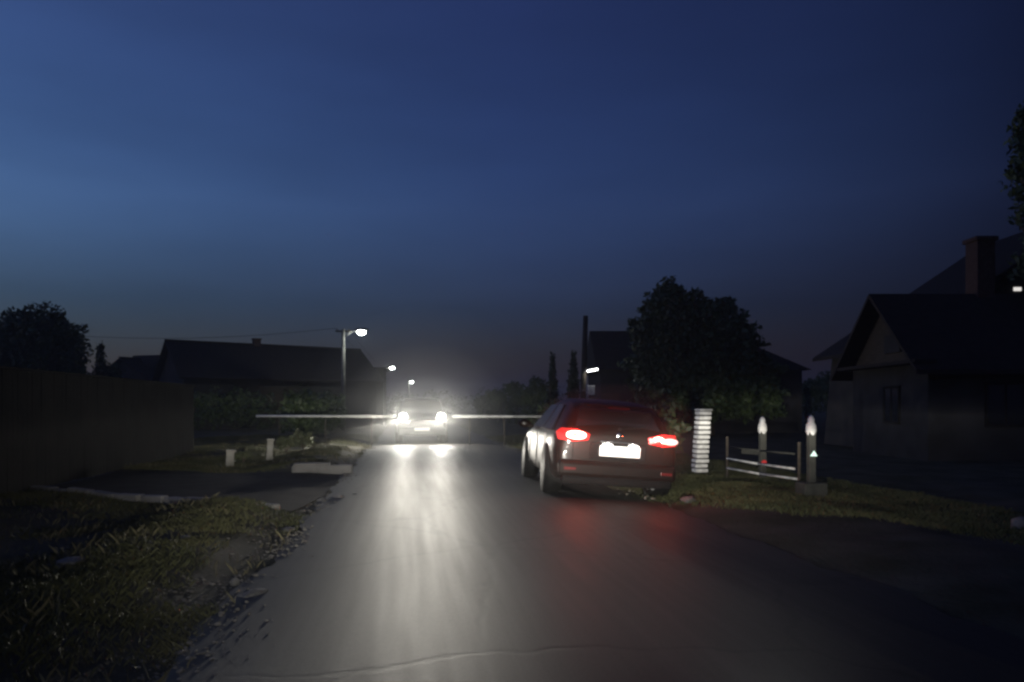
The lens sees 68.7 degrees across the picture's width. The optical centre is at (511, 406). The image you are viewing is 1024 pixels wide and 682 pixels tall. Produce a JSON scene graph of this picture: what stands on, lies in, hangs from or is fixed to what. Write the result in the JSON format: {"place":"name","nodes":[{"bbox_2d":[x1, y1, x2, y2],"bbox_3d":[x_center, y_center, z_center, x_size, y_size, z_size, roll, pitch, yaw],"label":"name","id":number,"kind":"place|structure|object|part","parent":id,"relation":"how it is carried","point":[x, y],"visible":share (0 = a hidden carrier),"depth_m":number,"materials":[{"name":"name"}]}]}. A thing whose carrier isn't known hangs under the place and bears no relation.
{"place":"outdoors","nodes":[
{"label":"outdoors","id":0,"kind":"place"},
{"bbox_2d":[0,433,377,681],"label":"grass","id":1,"kind":"structure","parent":0,"point":[35,584],"depth_m":5.77,"materials":[{"name":"green plant"}]},
{"bbox_2d":[50,471,342,510],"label":"driveway","id":2,"kind":"structure","parent":0,"point":[289,491],"depth_m":12.48,"materials":[{"name":"grey asphalt"}]},
{"bbox_2d":[75,438,380,681],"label":"gravel","id":3,"kind":"structure","parent":0,"point":[206,652],"depth_m":5.13,"materials":[{"name":"grey gravel"}]},
{"bbox_2d":[0,408,1023,681],"bbox_3d":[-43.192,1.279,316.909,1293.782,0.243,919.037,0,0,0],"label":"ground","id":4,"kind":"structure","parent":0,"point":[970,578],"depth_m":7.39,"materials":[{"name":"soil"}]},
{"bbox_2d":[0,300,94,374],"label":"broadleaf tree","id":5,"kind":"object","parent":4,"relation":"on","point":[40,339],"visible":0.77,"depth_m":39.29,"materials":[{"name":"green plant"}]},
{"bbox_2d":[56,556,84,567],"bbox_3d":[-3.405,1.202,5.781,0.198,0.087,0.259,0,0,-17],"label":"stone","id":6,"kind":"object","parent":4,"relation":"on","point":[65,561],"visible":0.71,"depth_m":5.71,"materials":[{"name":"stone"}]},
{"bbox_2d":[0,366,195,493],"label":"board fence","id":7,"kind":"object","parent":4,"relation":"on","point":[57,427],"visible":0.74,"depth_m":13.36,"materials":[{"name":"brown wood"}]},
{"bbox_2d":[91,340,126,377],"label":"slender tree","id":8,"kind":"object","parent":4,"relation":"on","point":[102,369],"visible":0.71,"depth_m":41.89,"materials":[{"name":"green plant"}]},
{"bbox_2d":[109,355,159,380],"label":"house","id":9,"kind":"structure","parent":4,"relation":"on","point":[141,367],"depth_m":52.02,"materials":[{"name":"paint"}]},
{"bbox_2d":[30,485,279,510],"bbox_3d":[-5.183,1.277,10.494,5.033,0.147,0.199,0,0,27],"label":"concrete edging","id":10,"kind":"object","parent":4,"relation":"on","point":[132,497],"visible":0.48,"depth_m":10.49,"materials":[{"name":"grey concrete"}]},
{"bbox_2d":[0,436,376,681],"bbox_3d":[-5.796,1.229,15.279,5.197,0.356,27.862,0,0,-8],"label":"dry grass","id":11,"kind":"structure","parent":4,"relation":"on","point":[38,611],"depth_m":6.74,"materials":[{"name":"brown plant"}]},
{"bbox_2d":[226,449,235,466],"bbox_3d":[-6.251,1.147,16.672,0.221,0.395,0.179,0,0,-17],"label":"marker post","id":12,"kind":"object","parent":4,"relation":"on","point":[230,454],"visible":0.88,"depth_m":16.61,"materials":[{"name":"stone"}]},
{"bbox_2d":[230,577,239,585],"bbox_3d":[-2.060,1.321,5.579,0.071,0.109,0.058,0,0,-28],"label":"stone","id":13,"kind":"object","parent":4,"relation":"on","point":[234,581],"visible":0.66,"depth_m":5.56,"materials":[{"name":"stone"}]},
{"bbox_2d":[194,383,280,430],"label":"hedge","id":14,"kind":"object","parent":4,"relation":"on","point":[234,411],"visible":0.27,"depth_m":40.03,"materials":[{"name":"green plant"}]},
{"bbox_2d":[234,450,253,462],"bbox_3d":[-6.390,1.176,17.825,0.514,0.321,0.373,0,0,0],"label":"shrub","id":15,"kind":"object","parent":4,"relation":"on","point":[242,455],"visible":0.98,"depth_m":17.77,"materials":[{"name":"green plant"}]},
{"bbox_2d":[238,588,267,597],"bbox_3d":[-1.807,1.314,5.217,0.144,0.091,0.252,0,0,27],"label":"stone","id":16,"kind":"object","parent":4,"relation":"on","point":[253,592],"visible":0.6,"depth_m":5.18,"materials":[{"name":"stone"}]},
{"bbox_2d":[152,338,384,428],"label":"barn","id":17,"kind":"structure","parent":4,"relation":"on","point":[255,365],"depth_m":45.20,"materials":[{"name":"paint"}]},
{"bbox_2d":[215,393,233,409],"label":"window","id":18,"kind":"structure","parent":17,"relation":"in","point":[220,394],"depth_m":42.76,"materials":[{"name":"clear glass"}]},
{"bbox_2d":[260,387,299,427],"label":"door","id":19,"kind":"structure","parent":17,"relation":"in","point":[277,391],"depth_m":44.55,"materials":[{"name":"brown wood"}]},
{"bbox_2d":[266,438,274,460],"bbox_3d":[-5.987,1.067,18.575,0.204,0.553,0.157,0,0,-17],"label":"marker post","id":20,"kind":"object","parent":4,"relation":"on","point":[269,453],"visible":0.91,"depth_m":18.51,"materials":[{"name":"stone"}]},
{"bbox_2d":[276,435,297,451],"bbox_3d":[-6.530,1.076,21.686,0.654,0.522,0.597,0,0,0],"label":"shrub","id":21,"kind":"object","parent":4,"relation":"on","point":[285,442],"visible":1,"depth_m":21.63,"materials":[{"name":"green plant"}]},
{"bbox_2d":[282,527,295,532],"bbox_3d":[-2.376,1.313,7.978,0.133,0.072,0.194,0,0,12],"label":"stone","id":22,"kind":"object","parent":4,"relation":"on","point":[287,529],"visible":0.73,"depth_m":7.92,"materials":[{"name":"stone"}]},
{"bbox_2d":[293,428,314,449],"bbox_3d":[-6.356,0.988,22.833,0.704,0.693,0.516,0,0,0],"label":"shrub","id":23,"kind":"object","parent":4,"relation":"on","point":[308,438],"visible":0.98,"depth_m":22.77,"materials":[{"name":"green plant"}]},
{"bbox_2d":[276,384,348,435],"bbox_3d":[-9.056,0.309,35.509,1.963,2.490,13.994,0,0,-8],"label":"hedge","id":24,"kind":"object","parent":4,"relation":"on","point":[309,402],"visible":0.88,"depth_m":30.54,"materials":[{"name":"green plant"}]},
{"bbox_2d":[292,462,352,473],"bbox_3d":[-3.711,1.220,14.686,1.153,0.240,0.286,0,0,-9],"label":"culvert head","id":25,"kind":"object","parent":4,"relation":"on","point":[321,467],"visible":0.77,"depth_m":14.56},
{"bbox_2d":[256,415,394,445],"bbox_3d":[-6.275,0.839,25.200,4.650,1.122,0.080,0,0,0],"label":"guard rail","id":26,"kind":"object","parent":4,"relation":"on","point":[355,416],"visible":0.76,"depth_m":25.17,"materials":[{"name":"grey metal"}]},
{"bbox_2d":[332,494,344,497],"bbox_3d":[-2.482,1.308,10.734,0.182,0.105,0.203,0,0,-36],"label":"stone","id":27,"kind":"object","parent":4,"relation":"on","point":[338,496],"visible":0.55,"depth_m":10.68,"materials":[{"name":"stone"}]},
{"bbox_2d":[335,328,367,430],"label":"street lamp","id":28,"kind":"object","parent":4,"relation":"on","point":[361,331],"visible":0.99,"depth_m":42.91,"materials":[{"name":"metal"}]},
{"bbox_2d":[85,328,334,338],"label":"overhead cable","id":29,"kind":"object","parent":28,"relation":"attached to","point":[215,337],"visible":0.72,"depth_m":44.08,"materials":[{"name":"black plastic"}]},
{"bbox_2d":[374,367,388,425],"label":"annex shed","id":30,"kind":"structure","parent":4,"relation":"on","point":[381,397],"depth_m":50.09,"materials":[{"name":"paint"}]},
{"bbox_2d":[384,366,395,414],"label":"street lamp","id":31,"kind":"object","parent":4,"relation":"on","point":[391,367],"visible":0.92,"depth_m":87.95,"materials":[{"name":"metal"}]},
{"bbox_2d":[472,389,505,420],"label":"garden tree","id":32,"kind":"object","parent":4,"relation":"on","point":[481,404],"visible":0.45,"depth_m":69.72,"materials":[{"name":"green plant"}]},
{"bbox_2d":[452,415,541,446],"bbox_3d":[-0.260,0.844,25.400,3.520,1.112,0.080,0,0,0],"label":"guard rail","id":33,"kind":"object","parent":4,"relation":"on","point":[496,416],"visible":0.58,"depth_m":25.38,"materials":[{"name":"grey metal"}]},
{"bbox_2d":[483,386,513,422],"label":"garden tree","id":34,"kind":"object","parent":4,"relation":"on","point":[496,399],"visible":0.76,"depth_m":61.69,"materials":[{"name":"green plant"}]},
{"bbox_2d":[502,380,529,424],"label":"garden tree","id":35,"kind":"object","parent":4,"relation":"on","point":[512,394],"visible":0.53,"depth_m":55.77,"materials":[{"name":"green plant"}]},
{"bbox_2d":[517,375,546,420],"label":"garden tree","id":36,"kind":"object","parent":4,"relation":"on","point":[528,396],"visible":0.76,"depth_m":49.75,"materials":[{"name":"green plant"}]},
{"bbox_2d":[545,351,558,406],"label":"cypress tree","id":37,"kind":"object","parent":4,"relation":"on","point":[551,393],"visible":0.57,"depth_m":43.86,"materials":[{"name":"green plant"}]},
{"bbox_2d":[484,438,655,498],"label":"gravel","id":38,"kind":"structure","parent":4,"relation":"on","point":[645,497],"depth_m":11.52,"materials":[{"name":"grey gravel"}]},
{"bbox_2d":[565,350,580,398],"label":"cypress tree","id":39,"kind":"object","parent":4,"relation":"on","point":[573,387],"visible":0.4,"depth_m":42.85,"materials":[{"name":"green plant"}]},
{"bbox_2d":[580,316,598,398],"bbox_3d":[3.678,-1.480,35.861,0.959,5.769,0.563,0,0,0],"label":"utility pole","id":40,"kind":"object","parent":4,"relation":"on","point":[590,389],"visible":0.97,"depth_m":35.88,"materials":[{"name":"brown wood"}]},
{"bbox_2d":[386,386,826,411],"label":"woods","id":41,"kind":"object","parent":4,"relation":"on","point":[465,403],"visible":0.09,"depth_m":199.67,"materials":[{"name":"green plant"}]},
{"bbox_2d":[526,399,692,452],"bbox_3d":[2.481,0.592,25.186,1.741,1.814,16.473,0,0,-10],"label":"hedge","id":42,"kind":"object","parent":4,"relation":"on","point":[669,424],"visible":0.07,"depth_m":17.91,"materials":[{"name":"green plant"}]},
{"bbox_2d":[680,496,696,502],"bbox_3d":[2.532,1.342,10.736,0.228,0.126,0.352,0,0,33],"label":"stone","id":43,"kind":"object","parent":4,"relation":"on","point":[686,499],"visible":0.76,"depth_m":10.64,"materials":[{"name":"stone"}]},
{"bbox_2d":[691,409,712,473],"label":"block pillar","id":44,"kind":"structure","parent":4,"relation":"on","point":[701,441],"depth_m":14.69,"materials":[{"name":"white paint"}]},
{"bbox_2d":[616,275,790,435],"bbox_3d":[8.917,-2.353,34.404,8.244,7.548,5.070,0,0,0],"label":"broadleaf tree","id":45,"kind":"object","parent":4,"relation":"on","point":[696,336],"visible":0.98,"depth_m":34.12,"materials":[{"name":"green plant"}]},
{"bbox_2d":[484,434,1023,545],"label":"grass","id":46,"kind":"structure","parent":4,"relation":"on","point":[743,481],"depth_m":10.53,"materials":[{"name":"green plant"}]},
{"bbox_2d":[758,416,766,477],"bbox_3d":[4.260,0.682,12.750,0.150,1.045,0.150,0,0,-8],"label":"fence post","id":47,"kind":"object","parent":4,"relation":"on","point":[762,428],"visible":0.96,"depth_m":12.70,"materials":[{"name":"wood"}]},
{"bbox_2d":[726,437,800,480],"bbox_3d":[4.258,0.975,12.665,0.250,0.850,2.300,0,0,-12],"label":"rail fence","id":48,"kind":"object","parent":4,"relation":"on","point":[751,451],"visible":0.89,"depth_m":12.59,"materials":[{"name":"wood"}]},
{"bbox_2d":[795,415,827,497],"bbox_3d":[4.430,0.730,11.100,0.360,1.220,0.300,0,0,-8],"label":"fence post","id":49,"kind":"object","parent":4,"relation":"on","point":[811,486],"visible":0.91,"depth_m":11.05,"materials":[{"name":"concrete"}]},
{"bbox_2d":[802,377,826,422],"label":"garden tree","id":50,"kind":"object","parent":4,"relation":"on","point":[810,389],"visible":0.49,"depth_m":59.59,"materials":[{"name":"green plant"}]},
{"bbox_2d":[809,369,830,413],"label":"garden tree","id":51,"kind":"object","parent":4,"relation":"on","point":[825,379],"visible":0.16,"depth_m":61.83,"materials":[{"name":"green plant"}]},
{"bbox_2d":[812,232,1023,460],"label":"cottage","id":52,"kind":"structure","parent":4,"relation":"on","point":[932,369],"depth_m":19.70,"materials":[{"name":"paint"}]},
{"bbox_2d":[883,385,900,423],"bbox_3d":[10.300,-0.050,20.300,0.100,1.020,0.870,0,0,0],"label":"window","id":53,"kind":"structure","parent":52,"relation":"in","point":[891,394],"depth_m":20.23,"materials":[{"name":"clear glass"}]},
{"bbox_2d":[984,382,1023,426],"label":"window","id":54,"kind":"structure","parent":52,"relation":"in","point":[1003,401],"depth_m":18.52,"materials":[{"name":"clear glass"}]},
{"bbox_2d":[998,100,1023,280],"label":"broadleaf tree","id":55,"kind":"object","parent":4,"relation":"on","point":[1016,174],"visible":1,"depth_m":19.03,"materials":[{"name":"green plant"}]},
{"bbox_2d":[1010,516,1023,530],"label":"stone","id":56,"kind":"object","parent":4,"relation":"on","point":[1017,521],"visible":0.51,"depth_m":8.14,"materials":[{"name":"stone"}]},
{"bbox_2d":[0,0,1023,407],"label":"sky","id":57,"kind":"structure","parent":0,"point":[461,184],"materials":[{"name":"blue"}]},
{"bbox_2d":[152,419,1023,681],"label":"road","id":58,"kind":"structure","parent":0,"point":[456,557],"depth_m":4.99,"materials":[{"name":"grey asphalt"}]},
{"bbox_2d":[390,397,451,442],"bbox_3d":[-3.411,0.488,28.081,2.260,1.695,4.395,0,0,-8],"label":"oncoming car","id":59,"kind":"object","parent":58,"relation":"on","point":[420,416],"visible":1,"depth_m":26.28,"materials":[{"name":"paint"}]},
{"bbox_2d":[519,398,677,497],"bbox_3d":[1.319,0.635,12.787,2.332,1.503,4.312,4,0,-6],"label":"parked car","id":60,"kind":"object","parent":58,"relation":"on","point":[600,442],"visible":1,"depth_m":10.81,"materials":[{"name":"paint"}]},
{"bbox_3d":[0.579,0.154,12.706,0.251,0.391,1.170,4,0,-6],"label":"side window","id":61,"kind":"part","parent":60,"relation":"part of","materials":[{"name":"black glass"}]},
{"bbox_3d":[0.684,0.154,11.651,0.251,0.391,0.850,4,0,-6],"label":"side window","id":62,"kind":"part","parent":60,"relation":"part of","materials":[{"name":"black glass"}]},
{"bbox_3d":[1.533,0.198,10.967,1.266,0.301,0.242,4,0,-6],"label":"rear window","id":63,"kind":"part","parent":60,"relation":"part of","materials":[{"name":"black glass"}]},
{"bbox_2d":[587,331,811,432],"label":"house","id":64,"kind":"structure","parent":0,"point":[607,351],"depth_m":38.90,"materials":[{"name":"paint"}]},
{"bbox_2d":[602,393,618,400],"bbox_3d":[5.100,0.300,38.840,0.900,2.000,0.100,0,0,0],"label":"door","id":65,"kind":"structure","parent":64,"relation":"in","point":[605,396],"depth_m":38.79,"materials":[{"name":"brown wood"}]}
]}

